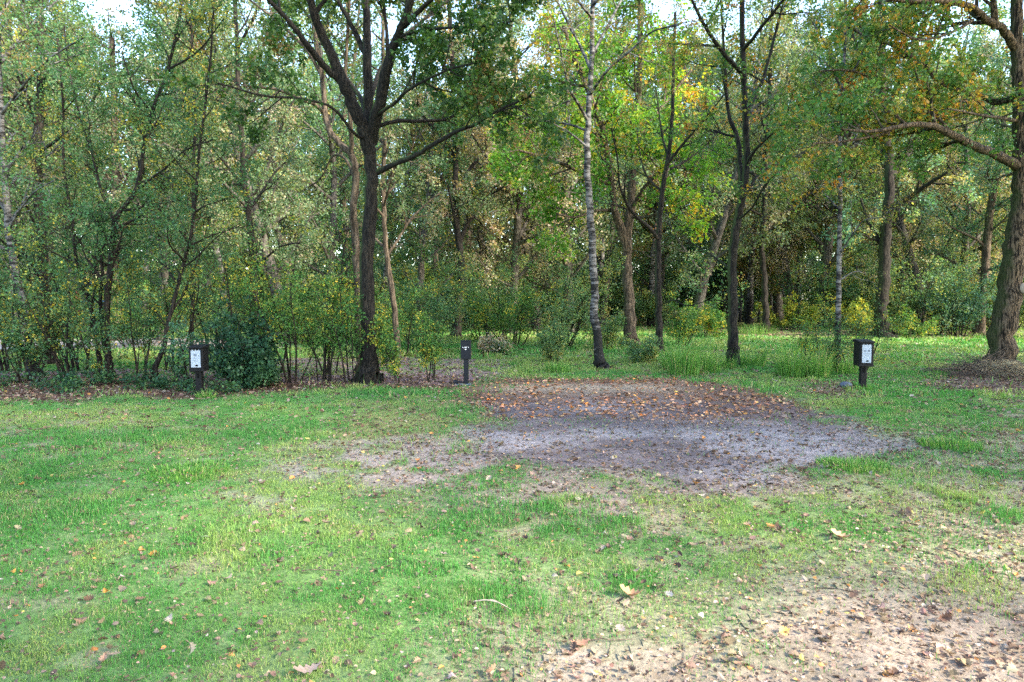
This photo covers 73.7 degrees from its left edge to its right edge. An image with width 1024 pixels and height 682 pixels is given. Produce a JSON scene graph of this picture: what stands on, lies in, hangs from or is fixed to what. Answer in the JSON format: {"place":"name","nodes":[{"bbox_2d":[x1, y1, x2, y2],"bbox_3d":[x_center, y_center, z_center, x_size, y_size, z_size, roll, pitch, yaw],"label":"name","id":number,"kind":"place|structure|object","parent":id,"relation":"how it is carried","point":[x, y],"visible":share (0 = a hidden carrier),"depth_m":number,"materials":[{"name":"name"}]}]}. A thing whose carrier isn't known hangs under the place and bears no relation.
{"place":"outdoors","nodes":[
{"label":"outdoors","id":0,"kind":"place"},
{"bbox_2d":[0,356,509,382],"bbox_3d":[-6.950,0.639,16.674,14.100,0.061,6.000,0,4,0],"label":"fence","id":1,"kind":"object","parent":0,"point":[457,372],"depth_m":15.52,"materials":[{"name":"black metal"}]},
{"bbox_2d":[0,171,61,372],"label":"sapling","id":2,"kind":"object","parent":1,"relation":"on","point":[7,361],"visible":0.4,"depth_m":15.55,"materials":[{"name":"green plant"}]},
{"bbox_2d":[0,161,142,370],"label":"sapling","id":3,"kind":"object","parent":1,"relation":"on","point":[69,344],"visible":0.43,"depth_m":15.68,"materials":[{"name":"green plant"}]},
{"bbox_2d":[112,248,172,379],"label":"sapling","id":4,"kind":"object","parent":1,"relation":"on","point":[140,331],"visible":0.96,"depth_m":14.08,"materials":[{"name":"green plant"}]},
{"bbox_2d":[115,219,224,369],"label":"sapling","id":5,"kind":"object","parent":1,"relation":"on","point":[180,308],"visible":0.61,"depth_m":15.44,"materials":[{"name":"green plant"}]},
{"bbox_2d":[133,223,253,359],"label":"sapling","id":6,"kind":"object","parent":1,"relation":"on","point":[204,294],"visible":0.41,"depth_m":16.48,"materials":[{"name":"green plant"}]},
{"bbox_2d":[209,173,316,372],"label":"sapling","id":7,"kind":"object","parent":1,"relation":"on","point":[256,244],"visible":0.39,"depth_m":14.84,"materials":[{"name":"green plant"}]},
{"bbox_2d":[254,199,377,373],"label":"sapling","id":8,"kind":"object","parent":1,"relation":"on","point":[311,318],"visible":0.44,"depth_m":14.97,"materials":[{"name":"green plant"}]},
{"bbox_2d":[292,270,358,380],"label":"sapling","id":9,"kind":"object","parent":1,"relation":"on","point":[329,301],"visible":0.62,"depth_m":13.82,"materials":[{"name":"green plant"}]},
{"bbox_2d":[409,307,448,380],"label":"sapling","id":10,"kind":"object","parent":1,"relation":"on","point":[431,344],"visible":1,"depth_m":13.72,"materials":[{"name":"green plant"}]},
{"bbox_2d":[0,302,1023,681],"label":"ground","id":11,"kind":"structure","parent":0,"point":[224,644],"depth_m":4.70,"materials":[{"name":"green plant"}]},
{"bbox_2d":[0,253,99,376],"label":"sapling","id":12,"kind":"object","parent":11,"relation":"on","point":[50,342],"visible":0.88,"depth_m":13.52,"materials":[{"name":"green plant"}]},
{"bbox_2d":[0,277,102,383],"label":"sapling","id":13,"kind":"object","parent":11,"relation":"on","point":[20,351],"visible":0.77,"depth_m":13.63,"materials":[{"name":"green plant"}]},
{"bbox_2d":[0,0,124,376],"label":"birch tree","id":14,"kind":"object","parent":11,"relation":"on","point":[9,219],"visible":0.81,"depth_m":14.36,"materials":[{"name":"green plant"}]},
{"bbox_2d":[0,0,124,248],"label":"oak tree","id":15,"kind":"object","parent":11,"relation":"on","point":[45,176],"visible":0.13,"depth_m":27.26,"materials":[{"name":"green plant"}]},
{"bbox_2d":[0,0,126,332],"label":"oak tree","id":16,"kind":"object","parent":11,"relation":"on","point":[105,21],"visible":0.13,"depth_m":26.64,"materials":[{"name":"green plant"}]},
{"bbox_2d":[0,0,141,332],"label":"oak tree","id":17,"kind":"object","parent":11,"relation":"on","point":[67,229],"visible":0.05,"depth_m":31.12,"materials":[{"name":"green plant"}]},
{"bbox_2d":[0,5,158,374],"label":"slim tree","id":18,"kind":"object","parent":11,"relation":"on","point":[82,289],"visible":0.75,"depth_m":14.53,"materials":[{"name":"green plant"}]},
{"bbox_2d":[0,0,162,365],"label":"oak tree","id":19,"kind":"object","parent":11,"relation":"on","point":[41,124],"visible":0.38,"depth_m":16.87,"materials":[{"name":"green plant"}]},
{"bbox_2d":[46,275,134,380],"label":"sapling","id":20,"kind":"object","parent":11,"relation":"on","point":[113,334],"visible":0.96,"depth_m":13.46,"materials":[{"name":"green plant"}]},
{"bbox_2d":[49,3,175,340],"bbox_3d":[-15.507,-6.197,26.568,4.586,13.385,4.363,0,4,0],"label":"oak tree","id":21,"kind":"object","parent":11,"relation":"on","point":[112,42],"visible":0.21,"depth_m":26.22,"materials":[{"name":"green plant"}]},
{"bbox_2d":[55,277,191,346],"bbox_3d":[-13.008,-1.034,23.903,3.966,2.504,4.102,0,4,0],"label":"shrub","id":22,"kind":"object","parent":11,"relation":"on","point":[132,313],"visible":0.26,"depth_m":23.80,"materials":[{"name":"green plant"}]},
{"bbox_2d":[5,0,262,377],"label":"slim tree","id":23,"kind":"object","parent":11,"relation":"on","point":[113,252],"visible":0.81,"depth_m":13.98,"materials":[{"name":"green plant"}]},
{"bbox_2d":[67,0,239,340],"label":"oak tree","id":24,"kind":"object","parent":11,"relation":"on","point":[134,201],"visible":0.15,"depth_m":26.38,"materials":[{"name":"green plant"}]},
{"bbox_2d":[65,0,260,322],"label":"oak tree","id":25,"kind":"object","parent":11,"relation":"on","point":[239,26],"visible":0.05,"depth_m":38.38,"materials":[{"name":"green plant"}]},
{"bbox_2d":[85,0,255,311],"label":"birch tree","id":26,"kind":"object","parent":11,"relation":"on","point":[206,220],"visible":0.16,"depth_m":26.96,"materials":[{"name":"green plant"}]},
{"bbox_2d":[95,0,267,380],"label":"slim tree","id":27,"kind":"object","parent":11,"relation":"on","point":[183,264],"visible":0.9,"depth_m":13.64,"materials":[{"name":"green plant"}]},
{"bbox_2d":[152,315,212,384],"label":"evergreen shrub","id":28,"kind":"object","parent":11,"relation":"on","point":[183,355],"visible":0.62,"depth_m":13.34,"materials":[{"name":"green plant"}]},
{"bbox_2d":[141,457,229,483],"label":"grass tuft","id":29,"kind":"object","parent":11,"relation":"on","point":[185,465],"visible":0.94,"depth_m":6.67,"materials":[{"name":"green plant"}]},
{"bbox_2d":[145,0,239,345],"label":"slim tree","id":30,"kind":"object","parent":11,"relation":"on","point":[194,148],"visible":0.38,"depth_m":17.57,"materials":[{"name":"green plant"}]},
{"bbox_2d":[187,344,209,395],"bbox_3d":[-5.338,0.530,11.649,0.263,0.934,0.304,0,4,-3],"label":"power pedestal","id":31,"kind":"object","parent":11,"relation":"on","point":[198,359],"visible":0.94,"depth_m":11.53,"materials":[{"name":"black plastic"}]},
{"bbox_2d":[96,0,339,338],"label":"oak tree","id":32,"kind":"object","parent":11,"relation":"on","point":[262,240],"visible":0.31,"depth_m":26.17,"materials":[{"name":"green plant"}]},
{"bbox_2d":[192,219,282,335],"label":"sapling","id":33,"kind":"object","parent":11,"relation":"on","point":[250,308],"visible":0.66,"depth_m":13.88,"materials":[{"name":"green plant"}]},
{"bbox_2d":[195,295,290,387],"bbox_3d":[-5.122,0.065,13.188,1.634,1.917,1.856,0,4,0],"label":"evergreen shrub","id":34,"kind":"object","parent":11,"relation":"on","point":[225,355],"visible":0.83,"depth_m":12.83,"materials":[{"name":"green plant"}]},
{"bbox_2d":[157,0,331,342],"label":"oak tree","id":35,"kind":"object","parent":11,"relation":"on","point":[238,77],"visible":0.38,"depth_m":19.57,"materials":[{"name":"green plant"}]},
{"bbox_2d":[232,335,287,389],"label":"evergreen shrub","id":36,"kind":"object","parent":11,"relation":"on","point":[263,370],"visible":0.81,"depth_m":12.67,"materials":[{"name":"green plant"}]},
{"bbox_2d":[207,26,336,318],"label":"oak tree","id":37,"kind":"object","parent":11,"relation":"on","point":[280,238],"visible":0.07,"depth_m":46.31,"materials":[{"name":"green plant"}]},
{"bbox_2d":[238,254,346,382],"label":"sapling","id":38,"kind":"object","parent":11,"relation":"on","point":[293,329],"visible":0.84,"depth_m":13.13,"materials":[{"name":"green plant"}]},
{"bbox_2d":[215,0,397,372],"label":"oak tree","id":39,"kind":"object","parent":11,"relation":"on","point":[349,151],"visible":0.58,"depth_m":14.97,"materials":[{"name":"green plant"}]},
{"bbox_2d":[243,0,429,334],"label":"oak tree","id":40,"kind":"object","parent":11,"relation":"on","point":[332,171],"visible":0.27,"depth_m":30.07,"materials":[{"name":"green plant"}]},
{"bbox_2d":[271,0,407,319],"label":"pine tree","id":41,"kind":"object","parent":11,"relation":"on","point":[341,187],"visible":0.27,"depth_m":38.59,"materials":[{"name":"green plant"}]},
{"bbox_2d":[302,259,389,382],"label":"sapling","id":42,"kind":"object","parent":11,"relation":"on","point":[348,336],"visible":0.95,"depth_m":13.22,"materials":[{"name":"green plant"}]},
{"bbox_2d":[153,0,578,383],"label":"oak tree","id":43,"kind":"object","parent":11,"relation":"on","point":[367,120],"visible":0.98,"depth_m":12.35,"materials":[{"name":"green plant"}]},
{"bbox_2d":[332,280,435,355],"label":"shrub","id":44,"kind":"object","parent":11,"relation":"on","point":[402,326],"visible":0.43,"depth_m":19.36,"materials":[{"name":"green plant"}]},
{"bbox_2d":[365,312,405,382],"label":"sapling","id":45,"kind":"object","parent":11,"relation":"on","point":[391,354],"visible":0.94,"depth_m":13.29,"materials":[{"name":"green plant"}]},
{"bbox_2d":[339,1,477,359],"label":"slim tree","id":46,"kind":"object","parent":11,"relation":"on","point":[397,170],"visible":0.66,"depth_m":18.12,"materials":[{"name":"green plant"}]},
{"bbox_2d":[353,0,470,311],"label":"birch tree","id":47,"kind":"object","parent":11,"relation":"on","point":[390,243],"visible":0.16,"depth_m":32.91,"materials":[{"name":"green plant"}]},
{"bbox_2d":[343,18,492,334],"bbox_3d":[-3.462,-7.124,29.773,6.862,14.239,7.896,-2,4,-25],"label":"oak tree","id":48,"kind":"object","parent":11,"relation":"on","point":[421,249],"visible":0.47,"depth_m":29.52,"materials":[{"name":"green plant"}]},
{"bbox_2d":[375,266,472,349],"bbox_3d":[-2.780,-1.055,21.890,3.006,2.772,4.248,2,4,28],"label":"shrub","id":49,"kind":"object","parent":11,"relation":"on","point":[442,310],"visible":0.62,"depth_m":21.85,"materials":[{"name":"green plant"}]},
{"bbox_2d":[380,0,532,337],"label":"oak tree","id":50,"kind":"object","parent":11,"relation":"on","point":[459,234],"visible":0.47,"depth_m":28.99,"materials":[{"name":"green plant"}]},
{"bbox_2d":[415,53,562,329],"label":"beech tree","id":51,"kind":"object","parent":11,"relation":"on","point":[479,236],"visible":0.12,"depth_m":36.21,"materials":[{"name":"green plant"}]},
{"bbox_2d":[417,0,564,324],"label":"pine tree","id":52,"kind":"object","parent":11,"relation":"on","point":[469,246],"visible":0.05,"depth_m":41.35,"materials":[{"name":"green plant"}]},
{"bbox_2d":[440,243,566,339],"bbox_3d":[-0.643,-1.821,26.249,5.061,3.782,4.275,1,4,20],"label":"shrub","id":53,"kind":"object","parent":11,"relation":"on","point":[463,311],"visible":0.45,"depth_m":26.33,"materials":[{"name":"green plant"}]},
{"bbox_2d":[452,252,562,345],"bbox_3d":[-0.103,-1.442,24.141,3.911,3.259,4.755,0,4,0],"label":"shrub","id":54,"kind":"object","parent":11,"relation":"on","point":[513,314],"visible":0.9,"depth_m":23.47,"materials":[{"name":"green plant"}]},
{"bbox_2d":[0,324,1023,681],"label":"leaf litter","id":55,"kind":"object","parent":11,"relation":"on","point":[892,670],"visible":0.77,"depth_m":5.64,"materials":[{"name":"plant"}]},
{"bbox_2d":[422,0,602,333],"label":"beech tree","id":56,"kind":"object","parent":11,"relation":"on","point":[518,230],"visible":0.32,"depth_m":31.13,"materials":[{"name":"green plant"}]},
{"bbox_2d":[1,389,1023,681],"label":"twig litter","id":57,"kind":"object","parent":11,"relation":"on","point":[683,495],"visible":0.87,"depth_m":6.22,"materials":[{"name":"brown plant"}]},
{"bbox_2d":[439,3,605,329],"bbox_3d":[-0.123,-9.602,37.543,9.259,18.203,8.448,3,5,38],"label":"beech tree","id":58,"kind":"object","parent":11,"relation":"on","point":[506,239],"visible":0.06,"depth_m":36.43,"materials":[{"name":"green plant"}]},
{"bbox_2d":[532,316,571,362],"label":"shrub","id":59,"kind":"object","parent":11,"relation":"on","point":[553,346],"visible":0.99,"depth_m":17.52,"materials":[{"name":"green plant"}]},
{"bbox_2d":[494,250,626,347],"bbox_3d":[1.892,-1.351,22.629,3.764,3.298,4.187,-2,4,-28],"label":"shrub","id":60,"kind":"object","parent":11,"relation":"on","point":[573,315],"visible":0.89,"depth_m":22.42,"materials":[{"name":"green plant"}]},
{"bbox_2d":[475,0,688,331],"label":"oak tree","id":61,"kind":"object","parent":11,"relation":"on","point":[581,234],"visible":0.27,"depth_m":31.61,"materials":[{"name":"green plant"}]},
{"bbox_2d":[480,0,722,368],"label":"birch tree","id":62,"kind":"object","parent":11,"relation":"on","point":[599,361],"visible":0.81,"depth_m":15.92,"materials":[{"name":"green plant"}]},
{"bbox_2d":[580,303,626,348],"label":"shrub","id":63,"kind":"object","parent":11,"relation":"on","point":[612,330],"visible":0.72,"depth_m":22.12,"materials":[{"name":"green plant"}]},
{"bbox_2d":[480,0,742,345],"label":"chestnut tree","id":64,"kind":"object","parent":11,"relation":"on","point":[624,229],"visible":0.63,"depth_m":22.41,"materials":[{"name":"green plant"}]},
{"bbox_2d":[561,15,697,324],"bbox_3d":[6.573,-9.613,38.641,7.987,17.956,9.590,0,4,4],"label":"oak tree","id":65,"kind":"object","parent":11,"relation":"on","point":[609,250],"visible":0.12,"depth_m":38.72,"materials":[{"name":"green plant"}]},
{"bbox_2d":[617,333,663,362],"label":"shrub","id":66,"kind":"object","parent":11,"relation":"on","point":[650,352],"visible":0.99,"depth_m":17.72,"materials":[{"name":"green plant"}]},
{"bbox_2d":[612,276,680,327],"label":"shrub","id":67,"kind":"object","parent":11,"relation":"on","point":[644,313],"visible":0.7,"depth_m":38.22,"materials":[{"name":"green plant"}]},
{"bbox_2d":[574,12,753,350],"bbox_3d":[4.457,-4.447,20.005,5.433,10.198,4.406,0,4,0],"label":"young tree","id":68,"kind":"object","parent":11,"relation":"on","point":[657,234],"visible":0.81,"depth_m":19.96,"materials":[{"name":"green plant"}]},
{"bbox_2d":[607,0,737,324],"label":"birch tree","id":69,"kind":"object","parent":11,"relation":"on","point":[652,271],"visible":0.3,"depth_m":38.26,"materials":[{"name":"green plant"}]},
{"bbox_2d":[614,71,734,323],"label":"oak tree","id":70,"kind":"object","parent":11,"relation":"on","point":[645,284],"visible":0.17,"depth_m":40.64,"materials":[{"name":"green plant"}]},
{"bbox_2d":[657,330,716,375],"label":"grass tuft","id":71,"kind":"object","parent":11,"relation":"on","point":[677,365],"visible":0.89,"depth_m":14.84,"materials":[{"name":"green plant"}]},
{"bbox_2d":[663,289,715,345],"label":"shrub","id":72,"kind":"object","parent":11,"relation":"on","point":[682,324],"visible":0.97,"depth_m":23.91,"materials":[{"name":"green plant"}]},
{"bbox_2d":[462,382,926,491],"bbox_3d":[2.060,1.068,9.818,5.460,0.056,7.740,0,4,0],"label":"gravel pitch","id":73,"kind":"object","parent":11,"relation":"on","point":[650,431],"visible":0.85,"depth_m":8.39,"materials":[{"name":"grey gravel"}]},
{"bbox_2d":[683,296,727,336],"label":"shrub","id":74,"kind":"object","parent":11,"relation":"on","point":[714,322],"visible":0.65,"depth_m":29.35,"materials":[{"name":"green plant"}]},
{"bbox_2d":[632,224,795,317],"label":"shrub","id":75,"kind":"object","parent":11,"relation":"on","point":[715,279],"visible":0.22,"depth_m":50.71,"materials":[{"name":"green plant"}]},
{"bbox_2d":[649,0,834,331],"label":"oak tree","id":76,"kind":"object","parent":11,"relation":"on","point":[719,232],"visible":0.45,"depth_m":32.39,"materials":[{"name":"green plant"}]},
{"bbox_2d":[671,0,817,320],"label":"oak tree","id":77,"kind":"object","parent":11,"relation":"on","point":[777,304],"visible":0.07,"depth_m":49.57,"materials":[{"name":"green plant"}]},
{"bbox_2d":[653,0,837,364],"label":"oak tree","id":78,"kind":"object","parent":11,"relation":"on","point":[744,170],"visible":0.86,"depth_m":17.01,"materials":[{"name":"green plant"}]},
{"bbox_2d":[514,577,1023,681],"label":"dirt lane","id":79,"kind":"structure","parent":11,"relation":"on","point":[868,658],"depth_m":3.33,"materials":[{"name":"beige soil"}]},
{"bbox_2d":[695,33,844,327],"bbox_3d":[13.992,-8.760,37.886,8.627,16.383,7.678,1,4,22],"label":"beech tree","id":80,"kind":"object","parent":11,"relation":"on","point":[783,252],"visible":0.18,"depth_m":36.91,"materials":[{"name":"green plant"}]},
{"bbox_2d":[705,0,835,331],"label":"oak tree","id":81,"kind":"object","parent":11,"relation":"on","point":[778,214],"visible":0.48,"depth_m":32.65,"materials":[{"name":"green plant"}]},
{"bbox_2d":[706,2,841,323],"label":"birch tree","id":82,"kind":"object","parent":11,"relation":"on","point":[749,310],"visible":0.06,"depth_m":42.66,"materials":[{"name":"green plant"}]},
{"bbox_2d":[748,291,821,329],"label":"shrub","id":83,"kind":"object","parent":11,"relation":"on","point":[811,314],"visible":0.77,"depth_m":33.60,"materials":[{"name":"green plant"}]},
{"bbox_2d":[767,331,813,377],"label":"grass tuft","id":84,"kind":"object","parent":11,"relation":"on","point":[786,371],"visible":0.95,"depth_m":14.51,"materials":[{"name":"green plant"}]},
{"bbox_2d":[773,261,876,328],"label":"shrub","id":85,"kind":"object","parent":11,"relation":"on","point":[833,282],"visible":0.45,"depth_m":34.98,"materials":[{"name":"green plant"}]},
{"bbox_2d":[789,241,878,329],"bbox_3d":[16.874,-2.910,35.726,4.636,4.703,4.985,1,4,21],"label":"shrub","id":86,"kind":"object","parent":11,"relation":"on","point":[816,281],"visible":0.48,"depth_m":35.02,"materials":[{"name":"green plant"}]},
{"bbox_2d":[799,305,875,367],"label":"shrub","id":87,"kind":"object","parent":11,"relation":"on","point":[830,348],"visible":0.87,"depth_m":15.14,"materials":[{"name":"green plant"}]},
{"bbox_2d":[766,0,915,368],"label":"birch tree","id":88,"kind":"object","parent":11,"relation":"on","point":[840,249],"visible":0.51,"depth_m":15.43,"materials":[{"name":"green plant"}]},
{"bbox_2d":[768,0,921,313],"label":"birch tree","id":89,"kind":"object","parent":11,"relation":"on","point":[801,249],"visible":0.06,"depth_m":38.86,"materials":[{"name":"green plant"}]},
{"bbox_2d":[815,454,892,474],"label":"grass tuft","id":90,"kind":"object","parent":11,"relation":"on","point":[827,460],"visible":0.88,"depth_m":6.85,"materials":[{"name":"green plant"}]},
{"bbox_2d":[753,0,962,327],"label":"oak tree","id":91,"kind":"object","parent":11,"relation":"on","point":[826,258],"visible":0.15,"depth_m":36.12,"materials":[{"name":"green plant"}]},
{"bbox_2d":[815,295,909,369],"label":"shrub","id":92,"kind":"object","parent":11,"relation":"on","point":[868,337],"visible":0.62,"depth_m":15.51,"materials":[{"name":"green plant"}]},
{"bbox_2d":[853,339,875,387],"bbox_3d":[6.454,0.459,12.547,0.278,0.974,0.344,0,4,7],"label":"power pedestal","id":93,"kind":"object","parent":11,"relation":"on","point":[863,357],"visible":0.94,"depth_m":12.41,"materials":[{"name":"black plastic"}]},
{"bbox_2d":[792,0,982,337],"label":"oak tree","id":94,"kind":"object","parent":11,"relation":"on","point":[883,241],"visible":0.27,"depth_m":28.59,"materials":[{"name":"green plant"}]},
{"bbox_2d":[761,0,1023,362],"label":"oak tree","id":95,"kind":"object","parent":11,"relation":"on","point":[926,103],"visible":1,"depth_m":13.58,"materials":[{"name":"green plant"}]},
{"bbox_2d":[805,9,982,329],"bbox_3d":[19.843,-9.376,37.186,9.429,17.771,8.598,1,4,9],"label":"oak tree","id":96,"kind":"object","parent":11,"relation":"on","point":[905,241],"visible":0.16,"depth_m":35.59,"materials":[{"name":"green plant"}]},
{"bbox_2d":[872,301,939,337],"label":"shrub","id":97,"kind":"object","parent":11,"relation":"on","point":[922,330],"visible":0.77,"depth_m":28.57,"materials":[{"name":"green plant"}]},
{"bbox_2d":[834,18,982,295],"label":"beech tree","id":98,"kind":"object","parent":11,"relation":"on","point":[897,191],"visible":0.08,"depth_m":41.76,"materials":[{"name":"green plant"}]},
{"bbox_2d":[864,244,982,334],"bbox_3d":[18.244,-2.358,30.919,4.869,4.264,6.042,3,5,39],"label":"shrub","id":99,"kind":"object","parent":11,"relation":"on","point":[910,302],"visible":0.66,"depth_m":30.55,"materials":[{"name":"green plant"}]},
{"bbox_2d":[853,9,999,322],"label":"tree","id":100,"kind":"object","parent":11,"relation":"on","point":[966,38],"visible":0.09,"depth_m":42.35,"materials":[{"name":"green plant"}]},
{"bbox_2d":[874,25,1011,327],"bbox_3d":[23.740,-8.652,36.295,7.965,16.383,8.536,3,5,41],"label":"beech tree","id":101,"kind":"object","parent":11,"relation":"on","point":[994,251],"visible":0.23,"depth_m":36.00,"materials":[{"name":"green plant"}]},
{"bbox_2d":[881,339,1023,380],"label":"leaf litter","id":102,"kind":"object","parent":11,"relation":"on","point":[994,367],"visible":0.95,"depth_m":14.64,"materials":[{"name":"brown plant"}]},
{"bbox_2d":[894,0,1012,324],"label":"oak tree","id":103,"kind":"object","parent":11,"relation":"on","point":[1001,11],"visible":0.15,"depth_m":39.35,"materials":[{"name":"green plant"}]},
{"bbox_2d":[914,264,996,336],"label":"shrub","id":104,"kind":"object","parent":11,"relation":"on","point":[969,307],"visible":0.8,"depth_m":29.53,"materials":[{"name":"green plant"}]},
{"bbox_2d":[919,0,1023,333],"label":"tree","id":105,"kind":"object","parent":11,"relation":"on","point":[991,185],"visible":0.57,"depth_m":32.38,"materials":[{"name":"green plant"}]},
{"bbox_2d":[11,0,1023,298],"label":"sky","id":106,"kind":"structure","parent":0,"point":[113,4],"materials":[{"name":"white"}]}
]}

